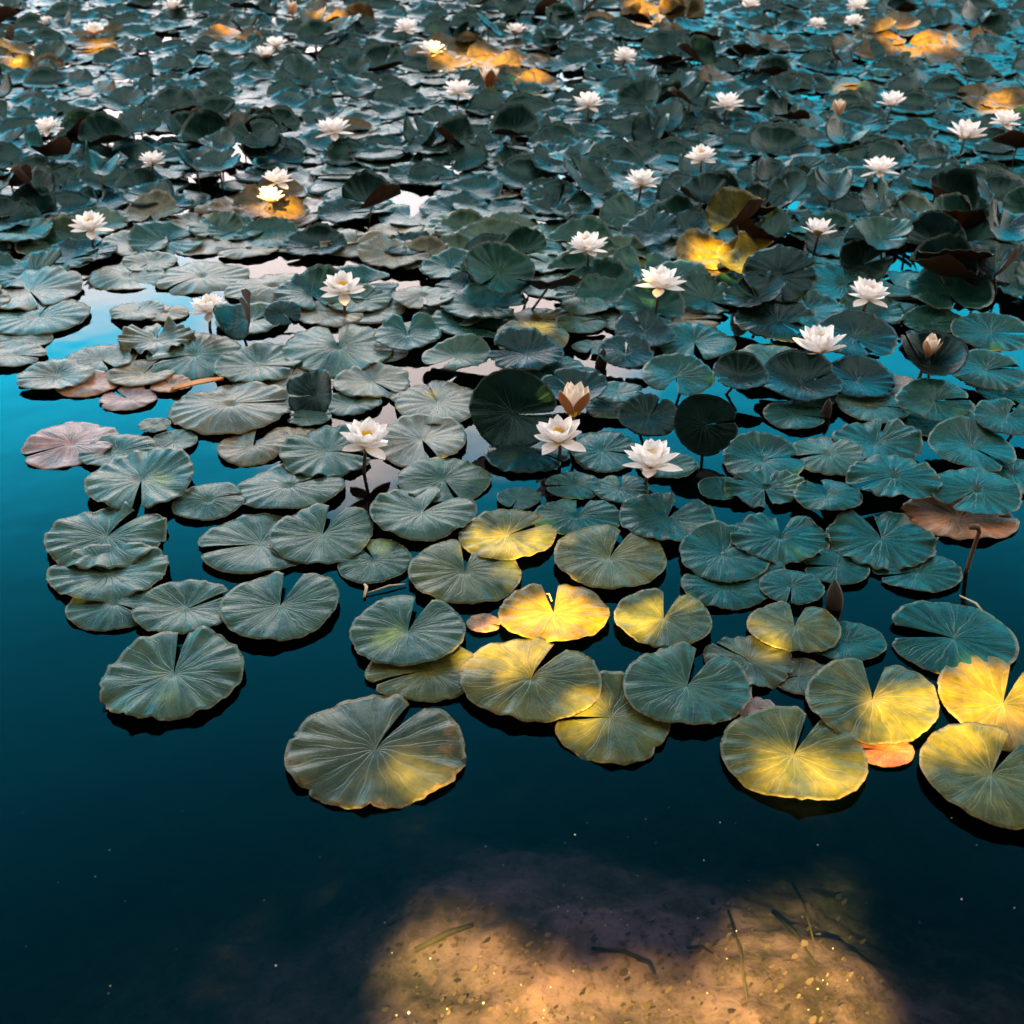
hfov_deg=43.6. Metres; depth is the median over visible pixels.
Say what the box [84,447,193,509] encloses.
lily pad
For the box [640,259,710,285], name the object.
lily pad
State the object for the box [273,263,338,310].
lily pad
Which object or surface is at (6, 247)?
lily pad
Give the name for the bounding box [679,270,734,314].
lily pad
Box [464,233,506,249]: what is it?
lily pad
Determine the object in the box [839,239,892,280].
lily pad
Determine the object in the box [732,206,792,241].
lily pad
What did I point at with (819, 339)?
water lily
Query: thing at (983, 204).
lily pad
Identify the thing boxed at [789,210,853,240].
lily pad
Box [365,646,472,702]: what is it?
lily pad
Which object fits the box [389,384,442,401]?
lily pad
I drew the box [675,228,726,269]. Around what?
lily pad
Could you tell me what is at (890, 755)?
lily pad
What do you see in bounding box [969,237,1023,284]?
lily pad
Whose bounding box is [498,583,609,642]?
lily pad
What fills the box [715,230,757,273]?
lily pad
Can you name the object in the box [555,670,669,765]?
lily pad
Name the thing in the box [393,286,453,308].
lily pad
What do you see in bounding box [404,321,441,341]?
lily pad
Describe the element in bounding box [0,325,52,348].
lily pad
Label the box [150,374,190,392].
lily pad
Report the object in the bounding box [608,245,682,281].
lily pad
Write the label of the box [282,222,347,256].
lily pad
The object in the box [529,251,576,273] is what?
lily pad
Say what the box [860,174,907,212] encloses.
lily pad
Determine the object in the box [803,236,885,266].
lily pad
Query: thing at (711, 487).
lily pad
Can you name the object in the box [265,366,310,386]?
lily pad
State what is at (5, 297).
lily pad
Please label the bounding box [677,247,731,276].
lily pad
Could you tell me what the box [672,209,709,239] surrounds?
lily pad
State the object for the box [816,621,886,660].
lily pad
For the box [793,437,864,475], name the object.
lily pad
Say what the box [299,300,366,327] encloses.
lily pad
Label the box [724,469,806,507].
lily pad
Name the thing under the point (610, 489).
lily pad
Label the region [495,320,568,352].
lily pad
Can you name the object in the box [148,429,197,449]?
lily pad
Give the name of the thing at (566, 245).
lily pad
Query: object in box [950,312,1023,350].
lily pad
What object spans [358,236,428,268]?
lily pad
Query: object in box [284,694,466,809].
lily pad
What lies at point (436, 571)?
lily pad
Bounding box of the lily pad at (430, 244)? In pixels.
[395,235,450,269]
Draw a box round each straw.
[363,583,367,597]
[366,583,405,593]
[959,595,981,609]
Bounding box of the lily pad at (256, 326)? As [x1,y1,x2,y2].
[215,301,288,333]
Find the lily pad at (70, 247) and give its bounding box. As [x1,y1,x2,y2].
[46,237,117,263]
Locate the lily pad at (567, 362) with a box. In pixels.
[500,356,585,385]
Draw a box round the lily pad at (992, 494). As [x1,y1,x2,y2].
[932,467,1021,515]
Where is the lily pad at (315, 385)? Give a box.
[286,369,331,417]
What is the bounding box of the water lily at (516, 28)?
[504,23,526,39]
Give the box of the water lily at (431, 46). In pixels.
[416,40,444,104]
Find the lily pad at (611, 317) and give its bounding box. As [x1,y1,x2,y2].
[597,308,672,330]
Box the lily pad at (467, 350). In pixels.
[422,333,489,370]
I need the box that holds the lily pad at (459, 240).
[429,232,470,256]
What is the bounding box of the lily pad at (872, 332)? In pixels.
[811,310,897,355]
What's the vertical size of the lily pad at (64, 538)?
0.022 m
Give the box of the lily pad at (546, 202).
[517,195,571,221]
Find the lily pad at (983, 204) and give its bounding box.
[979,197,988,209]
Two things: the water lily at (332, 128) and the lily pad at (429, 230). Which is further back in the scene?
the water lily at (332, 128)
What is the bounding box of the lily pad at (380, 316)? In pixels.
[319,290,405,323]
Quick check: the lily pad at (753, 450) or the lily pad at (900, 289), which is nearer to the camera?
the lily pad at (753, 450)
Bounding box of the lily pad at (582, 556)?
[554,524,666,589]
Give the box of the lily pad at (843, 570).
[804,548,869,584]
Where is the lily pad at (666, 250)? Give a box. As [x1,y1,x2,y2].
[636,235,690,258]
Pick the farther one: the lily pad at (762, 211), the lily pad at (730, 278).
the lily pad at (762, 211)
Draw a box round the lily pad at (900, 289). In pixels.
[886,285,917,311]
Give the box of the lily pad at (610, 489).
[592,475,648,502]
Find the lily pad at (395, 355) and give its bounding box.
[382,349,407,362]
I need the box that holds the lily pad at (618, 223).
[610,217,630,233]
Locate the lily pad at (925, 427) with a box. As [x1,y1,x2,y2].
[903,409,974,436]
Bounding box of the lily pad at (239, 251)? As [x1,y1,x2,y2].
[216,240,280,259]
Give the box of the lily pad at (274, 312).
[263,300,300,325]
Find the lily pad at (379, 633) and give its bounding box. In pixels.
[349,595,465,666]
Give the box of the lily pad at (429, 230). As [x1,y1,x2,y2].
[422,227,472,238]
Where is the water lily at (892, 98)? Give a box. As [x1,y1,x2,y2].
[877,90,906,120]
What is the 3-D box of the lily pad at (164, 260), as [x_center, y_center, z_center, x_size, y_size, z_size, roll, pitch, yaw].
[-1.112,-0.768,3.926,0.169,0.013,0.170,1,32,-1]
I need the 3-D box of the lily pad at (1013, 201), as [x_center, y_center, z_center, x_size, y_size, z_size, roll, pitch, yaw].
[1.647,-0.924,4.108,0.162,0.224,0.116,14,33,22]
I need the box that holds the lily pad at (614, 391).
[597,381,642,402]
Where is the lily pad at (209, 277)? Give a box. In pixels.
[154,261,249,295]
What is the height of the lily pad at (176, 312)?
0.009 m
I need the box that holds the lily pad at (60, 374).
[16,358,94,389]
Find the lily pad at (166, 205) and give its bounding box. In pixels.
[120,189,178,221]
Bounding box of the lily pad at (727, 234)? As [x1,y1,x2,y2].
[708,227,737,240]
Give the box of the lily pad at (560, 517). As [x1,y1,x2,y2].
[534,499,620,534]
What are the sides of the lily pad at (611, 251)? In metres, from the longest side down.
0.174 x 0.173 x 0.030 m
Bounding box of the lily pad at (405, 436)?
[378,413,466,466]
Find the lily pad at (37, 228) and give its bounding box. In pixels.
[0,217,52,242]
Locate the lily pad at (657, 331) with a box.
[615,309,676,346]
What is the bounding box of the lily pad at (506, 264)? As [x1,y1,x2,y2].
[464,241,534,307]
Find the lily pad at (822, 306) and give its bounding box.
[776,290,846,325]
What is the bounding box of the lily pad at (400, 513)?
[369,487,476,541]
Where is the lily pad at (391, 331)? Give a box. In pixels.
[372,312,441,350]
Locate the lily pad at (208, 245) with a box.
[176,236,230,255]
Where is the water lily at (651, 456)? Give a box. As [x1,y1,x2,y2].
[622,438,682,483]
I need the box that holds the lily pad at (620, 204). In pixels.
[599,192,646,228]
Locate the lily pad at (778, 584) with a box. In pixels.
[759,569,824,604]
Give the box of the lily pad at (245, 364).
[213,341,301,382]
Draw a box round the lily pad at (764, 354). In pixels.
[738,344,797,364]
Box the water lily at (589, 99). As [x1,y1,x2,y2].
[573,91,602,122]
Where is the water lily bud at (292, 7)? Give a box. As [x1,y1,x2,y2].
[286,1,296,44]
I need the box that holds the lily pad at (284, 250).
[277,240,330,252]
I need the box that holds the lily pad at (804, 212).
[786,209,831,233]
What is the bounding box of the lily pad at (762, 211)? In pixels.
[751,206,789,220]
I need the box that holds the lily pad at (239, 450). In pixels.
[217,429,287,466]
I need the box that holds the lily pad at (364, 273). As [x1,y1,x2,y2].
[336,264,398,299]
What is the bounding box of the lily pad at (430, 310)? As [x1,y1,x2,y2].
[419,305,482,325]
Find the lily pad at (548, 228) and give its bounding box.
[532,221,567,241]
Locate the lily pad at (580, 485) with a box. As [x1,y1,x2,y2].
[545,471,600,499]
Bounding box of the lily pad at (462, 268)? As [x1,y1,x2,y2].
[459,244,495,280]
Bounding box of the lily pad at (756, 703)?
[738,697,774,715]
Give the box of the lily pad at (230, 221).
[189,211,243,240]
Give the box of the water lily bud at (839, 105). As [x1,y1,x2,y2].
[833,99,845,116]
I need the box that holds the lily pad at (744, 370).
[712,350,768,398]
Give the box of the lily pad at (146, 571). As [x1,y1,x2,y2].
[46,542,169,602]
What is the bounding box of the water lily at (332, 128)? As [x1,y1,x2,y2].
[315,117,353,140]
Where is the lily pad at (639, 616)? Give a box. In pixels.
[614,588,711,647]
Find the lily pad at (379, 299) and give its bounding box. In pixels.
[327,283,391,312]
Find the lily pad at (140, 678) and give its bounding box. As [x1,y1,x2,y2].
[99,625,243,720]
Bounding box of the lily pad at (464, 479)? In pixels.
[397,457,491,502]
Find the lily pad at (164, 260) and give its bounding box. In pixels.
[122,251,177,271]
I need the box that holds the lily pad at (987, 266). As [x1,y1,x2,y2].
[962,243,1023,311]
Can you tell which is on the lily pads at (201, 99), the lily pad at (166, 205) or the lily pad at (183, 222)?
the lily pad at (166, 205)
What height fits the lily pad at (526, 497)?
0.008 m
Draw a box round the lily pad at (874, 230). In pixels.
[855,216,913,258]
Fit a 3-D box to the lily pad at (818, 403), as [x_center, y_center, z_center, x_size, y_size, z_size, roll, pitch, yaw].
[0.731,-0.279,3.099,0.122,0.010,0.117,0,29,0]
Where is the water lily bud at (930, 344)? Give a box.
[917,333,942,378]
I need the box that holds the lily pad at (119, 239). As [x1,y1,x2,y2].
[98,230,167,256]
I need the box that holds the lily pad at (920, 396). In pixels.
[895,378,974,421]
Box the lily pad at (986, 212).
[976,207,1000,223]
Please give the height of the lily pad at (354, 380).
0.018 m
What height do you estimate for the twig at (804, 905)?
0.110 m
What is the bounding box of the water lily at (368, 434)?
[340,417,388,555]
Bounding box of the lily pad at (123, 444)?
[78,434,158,465]
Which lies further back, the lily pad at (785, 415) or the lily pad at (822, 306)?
the lily pad at (822, 306)
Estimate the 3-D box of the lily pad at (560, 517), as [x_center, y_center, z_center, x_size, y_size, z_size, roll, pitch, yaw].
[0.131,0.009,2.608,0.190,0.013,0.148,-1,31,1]
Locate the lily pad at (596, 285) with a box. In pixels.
[575,273,624,308]
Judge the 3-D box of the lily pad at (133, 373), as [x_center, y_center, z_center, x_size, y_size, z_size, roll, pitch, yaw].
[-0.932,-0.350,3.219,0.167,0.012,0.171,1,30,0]
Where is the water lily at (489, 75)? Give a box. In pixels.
[479,67,499,116]
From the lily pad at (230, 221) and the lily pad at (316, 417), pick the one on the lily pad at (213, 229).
the lily pad at (230, 221)
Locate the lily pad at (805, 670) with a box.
[777,657,822,694]
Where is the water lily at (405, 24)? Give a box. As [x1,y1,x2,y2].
[393,18,418,71]
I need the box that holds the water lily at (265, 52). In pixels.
[253,45,277,57]
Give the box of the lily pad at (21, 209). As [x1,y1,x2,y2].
[0,194,43,231]
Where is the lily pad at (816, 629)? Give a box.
[747,601,840,652]
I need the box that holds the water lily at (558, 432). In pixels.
[534,414,585,545]
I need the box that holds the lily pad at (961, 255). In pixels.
[918,249,994,310]
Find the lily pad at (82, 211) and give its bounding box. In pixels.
[67,205,110,217]
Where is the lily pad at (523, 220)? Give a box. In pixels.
[490,211,543,232]
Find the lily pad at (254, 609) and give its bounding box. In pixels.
[219,571,338,640]
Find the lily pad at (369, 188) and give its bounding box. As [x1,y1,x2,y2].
[341,168,400,228]
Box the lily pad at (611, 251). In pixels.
[597,248,640,268]
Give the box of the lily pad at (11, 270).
[0,252,23,279]
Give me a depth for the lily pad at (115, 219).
4.22 m
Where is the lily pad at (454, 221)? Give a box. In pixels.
[434,208,486,236]
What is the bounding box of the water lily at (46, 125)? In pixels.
[35,116,63,189]
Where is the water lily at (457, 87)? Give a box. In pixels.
[443,79,473,108]
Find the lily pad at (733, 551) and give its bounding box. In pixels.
[721,547,784,583]
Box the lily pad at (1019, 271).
[1014,258,1023,286]
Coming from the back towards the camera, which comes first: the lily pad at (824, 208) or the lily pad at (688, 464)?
the lily pad at (824, 208)
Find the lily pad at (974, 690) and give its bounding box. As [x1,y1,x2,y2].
[937,655,1023,751]
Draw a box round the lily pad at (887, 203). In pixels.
[883,193,926,214]
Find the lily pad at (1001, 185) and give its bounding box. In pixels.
[977,173,1023,213]
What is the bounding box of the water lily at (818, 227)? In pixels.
[800,217,837,336]
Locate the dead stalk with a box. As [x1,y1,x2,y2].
[948,523,980,637]
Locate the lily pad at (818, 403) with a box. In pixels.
[791,394,838,406]
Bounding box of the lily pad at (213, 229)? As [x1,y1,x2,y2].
[207,214,263,240]
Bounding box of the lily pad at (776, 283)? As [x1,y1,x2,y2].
[723,271,786,307]
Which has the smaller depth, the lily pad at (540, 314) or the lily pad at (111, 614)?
the lily pad at (111, 614)
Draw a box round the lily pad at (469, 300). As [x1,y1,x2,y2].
[439,282,525,318]
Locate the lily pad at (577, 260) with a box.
[544,249,597,276]
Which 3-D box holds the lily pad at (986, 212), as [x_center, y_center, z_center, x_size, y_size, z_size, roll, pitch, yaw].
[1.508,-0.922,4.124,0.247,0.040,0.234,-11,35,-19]
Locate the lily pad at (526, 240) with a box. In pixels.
[501,226,546,254]
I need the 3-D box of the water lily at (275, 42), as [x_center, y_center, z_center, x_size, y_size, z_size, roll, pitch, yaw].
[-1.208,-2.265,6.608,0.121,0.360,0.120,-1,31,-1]
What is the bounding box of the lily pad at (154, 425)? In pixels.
[138,418,170,432]
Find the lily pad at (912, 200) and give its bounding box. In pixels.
[882,191,934,212]
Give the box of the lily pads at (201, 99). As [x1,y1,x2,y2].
[0,0,1023,230]
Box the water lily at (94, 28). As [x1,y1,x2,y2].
[83,22,103,38]
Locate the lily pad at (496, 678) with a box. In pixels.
[459,636,601,722]
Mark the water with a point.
(216, 864)
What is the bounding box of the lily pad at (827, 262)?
[812,261,853,284]
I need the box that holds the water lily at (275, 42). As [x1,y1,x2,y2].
[263,36,286,50]
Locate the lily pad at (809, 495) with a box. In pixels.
[793,479,862,510]
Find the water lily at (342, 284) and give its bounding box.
[320,270,365,314]
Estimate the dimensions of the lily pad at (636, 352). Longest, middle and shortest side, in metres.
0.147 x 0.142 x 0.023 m
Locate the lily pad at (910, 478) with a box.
[845,454,942,498]
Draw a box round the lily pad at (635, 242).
[593,235,649,268]
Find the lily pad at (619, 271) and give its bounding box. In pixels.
[554,257,637,305]
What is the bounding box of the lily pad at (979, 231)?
[964,217,996,241]
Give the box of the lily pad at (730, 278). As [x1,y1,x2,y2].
[714,272,753,299]
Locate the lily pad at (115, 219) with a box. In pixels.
[94,208,127,236]
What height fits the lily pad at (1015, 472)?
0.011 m
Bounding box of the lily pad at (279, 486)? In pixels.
[233,463,344,508]
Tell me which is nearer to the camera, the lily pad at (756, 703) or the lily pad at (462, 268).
the lily pad at (756, 703)
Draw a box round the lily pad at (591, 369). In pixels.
[586,367,605,377]
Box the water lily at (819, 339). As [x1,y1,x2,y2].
[792,324,845,457]
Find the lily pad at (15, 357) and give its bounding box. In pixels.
[0,344,46,366]
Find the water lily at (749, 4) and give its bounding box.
[738,0,760,12]
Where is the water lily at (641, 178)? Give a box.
[625,168,659,201]
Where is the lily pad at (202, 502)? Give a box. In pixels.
[172,482,244,520]
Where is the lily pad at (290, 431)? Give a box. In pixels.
[265,427,315,454]
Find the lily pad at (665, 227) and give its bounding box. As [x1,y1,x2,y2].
[620,209,679,248]
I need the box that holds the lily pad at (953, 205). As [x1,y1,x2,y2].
[932,192,985,228]
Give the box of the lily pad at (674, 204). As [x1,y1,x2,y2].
[650,195,716,233]
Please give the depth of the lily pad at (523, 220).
4.22 m
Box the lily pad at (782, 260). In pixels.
[742,244,816,302]
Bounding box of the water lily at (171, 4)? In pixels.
[161,0,183,38]
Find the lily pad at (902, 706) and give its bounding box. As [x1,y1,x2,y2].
[805,658,939,744]
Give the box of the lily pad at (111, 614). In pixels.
[65,578,152,631]
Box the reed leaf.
[170,377,223,390]
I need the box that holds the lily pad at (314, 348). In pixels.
[282,324,393,377]
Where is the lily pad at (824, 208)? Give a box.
[793,205,855,228]
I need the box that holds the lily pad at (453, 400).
[395,380,472,424]
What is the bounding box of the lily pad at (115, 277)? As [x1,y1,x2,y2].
[88,263,164,290]
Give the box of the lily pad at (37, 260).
[0,248,69,288]
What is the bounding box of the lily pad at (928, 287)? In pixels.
[906,268,994,309]
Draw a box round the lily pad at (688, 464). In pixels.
[640,452,697,478]
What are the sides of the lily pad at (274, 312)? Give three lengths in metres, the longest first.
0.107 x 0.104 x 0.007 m
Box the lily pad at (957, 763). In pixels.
[919,721,1023,829]
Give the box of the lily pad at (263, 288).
[224,272,295,302]
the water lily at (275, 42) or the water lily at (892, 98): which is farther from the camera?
the water lily at (275, 42)
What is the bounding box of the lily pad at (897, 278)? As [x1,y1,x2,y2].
[855,271,919,297]
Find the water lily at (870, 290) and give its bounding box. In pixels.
[848,276,889,340]
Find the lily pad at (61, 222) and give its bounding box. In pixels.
[15,214,87,255]
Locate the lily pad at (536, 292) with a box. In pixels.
[522,271,574,298]
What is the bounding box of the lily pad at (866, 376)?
[824,354,895,397]
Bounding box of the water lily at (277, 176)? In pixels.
[262,167,293,272]
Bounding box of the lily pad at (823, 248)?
[804,226,844,257]
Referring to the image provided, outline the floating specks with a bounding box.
[23,811,1014,1015]
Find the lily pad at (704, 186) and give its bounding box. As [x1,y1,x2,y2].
[672,169,728,211]
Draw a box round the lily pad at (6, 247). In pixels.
[0,241,13,253]
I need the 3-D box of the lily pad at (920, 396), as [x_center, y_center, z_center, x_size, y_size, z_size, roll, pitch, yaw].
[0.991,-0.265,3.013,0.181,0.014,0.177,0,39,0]
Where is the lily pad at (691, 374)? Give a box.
[641,352,714,403]
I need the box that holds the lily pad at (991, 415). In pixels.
[973,398,1023,445]
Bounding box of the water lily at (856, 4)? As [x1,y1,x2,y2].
[845,0,868,11]
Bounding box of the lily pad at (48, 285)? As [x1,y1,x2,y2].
[0,266,82,310]
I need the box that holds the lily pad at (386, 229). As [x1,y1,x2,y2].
[368,221,423,237]
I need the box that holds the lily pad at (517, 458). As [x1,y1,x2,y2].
[485,441,570,473]
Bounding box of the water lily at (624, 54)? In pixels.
[614,46,636,67]
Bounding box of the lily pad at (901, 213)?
[887,207,918,264]
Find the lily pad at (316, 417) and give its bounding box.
[287,410,331,425]
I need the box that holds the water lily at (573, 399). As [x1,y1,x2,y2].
[558,381,589,499]
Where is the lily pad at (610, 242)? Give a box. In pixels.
[566,235,619,252]
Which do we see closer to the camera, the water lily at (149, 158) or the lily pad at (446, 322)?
the lily pad at (446, 322)
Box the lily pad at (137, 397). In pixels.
[99,385,156,410]
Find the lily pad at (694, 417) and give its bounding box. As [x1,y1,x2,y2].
[674,394,737,471]
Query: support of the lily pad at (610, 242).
on the water
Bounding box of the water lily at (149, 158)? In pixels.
[139,150,164,181]
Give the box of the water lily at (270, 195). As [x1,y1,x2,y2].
[257,186,284,273]
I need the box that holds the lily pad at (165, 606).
[131,579,227,634]
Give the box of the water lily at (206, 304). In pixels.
[189,292,226,387]
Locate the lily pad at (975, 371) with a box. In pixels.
[951,349,1023,390]
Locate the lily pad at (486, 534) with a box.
[458,509,556,559]
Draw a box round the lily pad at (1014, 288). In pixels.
[990,261,1023,296]
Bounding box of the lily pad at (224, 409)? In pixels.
[168,381,290,434]
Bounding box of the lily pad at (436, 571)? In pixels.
[408,539,521,603]
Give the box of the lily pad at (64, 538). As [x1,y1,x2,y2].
[44,501,166,569]
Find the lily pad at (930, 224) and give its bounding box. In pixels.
[906,210,966,246]
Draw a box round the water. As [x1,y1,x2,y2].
[0,0,1023,1023]
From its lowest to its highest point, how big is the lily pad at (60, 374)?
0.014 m
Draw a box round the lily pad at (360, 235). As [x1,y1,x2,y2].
[321,228,364,244]
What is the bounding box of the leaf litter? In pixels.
[359,893,882,1023]
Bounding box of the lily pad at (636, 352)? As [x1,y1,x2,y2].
[598,335,653,367]
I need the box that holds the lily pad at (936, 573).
[871,554,962,592]
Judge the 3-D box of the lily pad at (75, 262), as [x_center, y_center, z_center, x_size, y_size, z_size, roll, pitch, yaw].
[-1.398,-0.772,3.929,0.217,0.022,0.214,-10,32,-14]
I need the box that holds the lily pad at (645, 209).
[632,203,655,218]
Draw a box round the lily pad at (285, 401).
[264,386,307,406]
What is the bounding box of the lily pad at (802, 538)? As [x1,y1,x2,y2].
[730,512,829,564]
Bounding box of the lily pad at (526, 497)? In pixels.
[497,487,540,509]
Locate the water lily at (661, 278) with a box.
[635,264,685,392]
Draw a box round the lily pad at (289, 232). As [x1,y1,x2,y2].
[284,228,340,233]
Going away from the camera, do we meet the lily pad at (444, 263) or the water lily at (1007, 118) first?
the lily pad at (444, 263)
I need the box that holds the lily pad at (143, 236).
[127,221,202,257]
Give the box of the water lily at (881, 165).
[860,156,898,190]
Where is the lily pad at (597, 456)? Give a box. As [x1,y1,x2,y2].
[571,431,637,472]
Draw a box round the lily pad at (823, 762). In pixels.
[720,706,867,799]
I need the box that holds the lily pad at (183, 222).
[127,219,198,241]
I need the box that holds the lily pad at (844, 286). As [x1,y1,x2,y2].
[799,285,848,306]
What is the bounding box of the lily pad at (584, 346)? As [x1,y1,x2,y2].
[572,340,603,354]
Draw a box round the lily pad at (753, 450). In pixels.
[723,430,804,485]
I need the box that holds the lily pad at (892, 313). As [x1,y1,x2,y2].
[839,288,905,324]
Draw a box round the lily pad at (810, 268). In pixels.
[787,266,814,284]
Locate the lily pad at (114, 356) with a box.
[66,345,137,371]
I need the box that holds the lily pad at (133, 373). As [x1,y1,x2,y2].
[107,359,175,386]
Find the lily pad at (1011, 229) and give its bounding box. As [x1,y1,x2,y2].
[988,193,1023,241]
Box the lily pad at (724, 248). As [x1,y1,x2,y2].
[717,237,776,257]
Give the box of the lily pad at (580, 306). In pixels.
[561,297,608,315]
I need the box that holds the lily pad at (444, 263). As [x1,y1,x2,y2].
[419,246,468,278]
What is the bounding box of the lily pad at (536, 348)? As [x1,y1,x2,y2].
[488,327,563,370]
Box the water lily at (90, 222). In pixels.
[68,210,113,325]
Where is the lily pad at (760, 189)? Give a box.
[745,181,795,219]
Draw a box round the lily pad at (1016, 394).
[974,386,1023,404]
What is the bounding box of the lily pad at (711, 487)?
[698,476,734,499]
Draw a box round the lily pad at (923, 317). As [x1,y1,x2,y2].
[901,305,961,332]
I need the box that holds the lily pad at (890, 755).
[860,742,914,766]
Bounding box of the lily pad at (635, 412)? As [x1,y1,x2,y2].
[618,393,676,442]
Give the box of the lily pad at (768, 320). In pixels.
[733,291,814,342]
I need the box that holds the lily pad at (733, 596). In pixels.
[681,571,768,610]
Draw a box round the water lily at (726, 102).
[710,91,742,121]
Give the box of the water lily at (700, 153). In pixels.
[685,144,716,172]
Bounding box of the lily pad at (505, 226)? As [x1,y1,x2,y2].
[453,216,520,238]
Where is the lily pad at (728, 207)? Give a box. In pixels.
[705,187,764,231]
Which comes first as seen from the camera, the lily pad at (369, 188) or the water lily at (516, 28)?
the lily pad at (369, 188)
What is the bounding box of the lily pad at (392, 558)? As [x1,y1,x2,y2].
[337,538,411,583]
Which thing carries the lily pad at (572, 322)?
on the water
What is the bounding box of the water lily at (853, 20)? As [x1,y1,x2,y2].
[843,14,864,76]
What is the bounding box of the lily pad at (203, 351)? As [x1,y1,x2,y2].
[146,332,241,380]
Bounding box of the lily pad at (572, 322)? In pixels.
[555,313,605,332]
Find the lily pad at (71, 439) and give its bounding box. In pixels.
[21,421,118,469]
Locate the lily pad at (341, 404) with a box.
[328,392,381,415]
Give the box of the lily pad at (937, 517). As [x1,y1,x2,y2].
[899,496,1019,539]
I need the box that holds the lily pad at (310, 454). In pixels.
[279,424,377,477]
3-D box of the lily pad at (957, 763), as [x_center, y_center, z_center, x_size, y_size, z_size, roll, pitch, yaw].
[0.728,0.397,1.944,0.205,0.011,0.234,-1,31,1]
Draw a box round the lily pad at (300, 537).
[268,503,373,563]
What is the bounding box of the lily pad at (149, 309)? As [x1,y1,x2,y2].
[109,300,164,320]
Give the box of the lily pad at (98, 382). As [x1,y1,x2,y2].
[56,370,118,397]
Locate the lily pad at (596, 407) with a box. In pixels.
[586,398,622,418]
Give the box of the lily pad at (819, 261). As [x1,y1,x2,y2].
[806,252,824,264]
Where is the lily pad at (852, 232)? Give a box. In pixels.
[843,213,891,242]
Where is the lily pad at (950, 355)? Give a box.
[900,330,968,377]
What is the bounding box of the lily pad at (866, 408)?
[836,394,908,422]
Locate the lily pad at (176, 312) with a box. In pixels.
[147,305,188,321]
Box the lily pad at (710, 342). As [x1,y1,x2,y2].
[658,322,736,359]
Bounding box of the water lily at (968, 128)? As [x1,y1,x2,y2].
[946,118,986,156]
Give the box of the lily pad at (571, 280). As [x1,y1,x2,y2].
[514,274,581,309]
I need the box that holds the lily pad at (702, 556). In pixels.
[679,520,769,582]
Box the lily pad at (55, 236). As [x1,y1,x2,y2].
[45,230,102,256]
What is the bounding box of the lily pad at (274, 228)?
[233,216,298,248]
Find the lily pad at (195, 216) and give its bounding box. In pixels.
[161,212,219,236]
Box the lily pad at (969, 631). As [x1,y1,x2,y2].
[892,600,1018,674]
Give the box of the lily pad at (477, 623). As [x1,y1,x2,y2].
[466,613,500,632]
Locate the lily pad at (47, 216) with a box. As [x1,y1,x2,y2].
[41,212,65,218]
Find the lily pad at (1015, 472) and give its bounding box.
[990,456,1023,493]
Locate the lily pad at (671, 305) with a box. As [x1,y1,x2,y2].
[615,280,684,322]
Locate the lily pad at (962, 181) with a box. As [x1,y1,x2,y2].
[930,168,979,210]
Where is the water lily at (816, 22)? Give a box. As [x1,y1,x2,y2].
[806,17,826,69]
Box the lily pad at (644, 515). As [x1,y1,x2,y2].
[619,492,715,541]
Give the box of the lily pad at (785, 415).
[763,401,824,429]
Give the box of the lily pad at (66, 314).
[0,299,90,335]
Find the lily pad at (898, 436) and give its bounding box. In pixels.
[831,418,922,459]
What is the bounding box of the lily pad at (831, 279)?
[804,264,887,299]
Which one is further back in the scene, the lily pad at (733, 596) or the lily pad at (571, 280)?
the lily pad at (571, 280)
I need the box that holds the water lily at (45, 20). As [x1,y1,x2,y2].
[38,16,54,26]
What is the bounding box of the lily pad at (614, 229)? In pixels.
[596,216,619,235]
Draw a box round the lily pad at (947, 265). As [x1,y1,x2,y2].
[910,232,978,283]
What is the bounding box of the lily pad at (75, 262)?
[22,249,91,268]
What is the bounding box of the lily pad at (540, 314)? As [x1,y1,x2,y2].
[514,307,569,329]
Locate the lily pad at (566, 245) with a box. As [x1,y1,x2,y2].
[561,233,617,249]
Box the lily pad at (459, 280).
[435,270,489,290]
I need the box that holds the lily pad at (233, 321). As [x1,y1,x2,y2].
[213,288,250,346]
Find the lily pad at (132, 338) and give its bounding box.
[117,316,194,354]
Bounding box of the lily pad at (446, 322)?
[431,307,517,338]
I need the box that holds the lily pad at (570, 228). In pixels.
[540,214,612,255]
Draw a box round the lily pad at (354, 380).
[332,361,409,397]
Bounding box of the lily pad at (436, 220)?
[428,211,483,227]
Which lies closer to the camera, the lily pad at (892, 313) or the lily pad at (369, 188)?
the lily pad at (892, 313)
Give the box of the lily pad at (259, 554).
[198,513,300,573]
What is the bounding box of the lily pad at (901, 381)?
[890,374,913,395]
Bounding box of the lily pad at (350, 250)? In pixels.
[320,229,387,257]
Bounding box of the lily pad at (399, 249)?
[385,231,436,255]
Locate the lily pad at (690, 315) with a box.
[656,307,721,327]
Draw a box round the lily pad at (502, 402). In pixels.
[469,368,556,447]
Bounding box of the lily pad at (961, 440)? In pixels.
[927,415,1016,471]
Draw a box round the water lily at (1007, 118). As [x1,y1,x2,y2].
[989,109,1020,129]
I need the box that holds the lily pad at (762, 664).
[703,635,793,689]
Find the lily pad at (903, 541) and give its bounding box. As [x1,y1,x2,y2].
[825,509,938,571]
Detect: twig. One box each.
[414,923,472,952]
[592,946,650,962]
[636,958,654,974]
[687,945,712,954]
[727,909,747,1000]
[771,911,815,965]
[791,881,813,940]
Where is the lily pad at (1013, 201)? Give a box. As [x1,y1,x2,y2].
[1002,185,1023,213]
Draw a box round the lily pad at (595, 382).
[541,368,607,400]
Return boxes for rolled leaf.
[595,348,606,373]
[820,398,831,424]
[825,580,843,618]
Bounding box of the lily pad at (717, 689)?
[623,641,751,724]
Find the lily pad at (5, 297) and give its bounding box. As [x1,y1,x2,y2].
[0,289,10,307]
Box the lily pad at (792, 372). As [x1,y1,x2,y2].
[761,349,842,401]
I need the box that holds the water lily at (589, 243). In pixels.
[568,231,607,356]

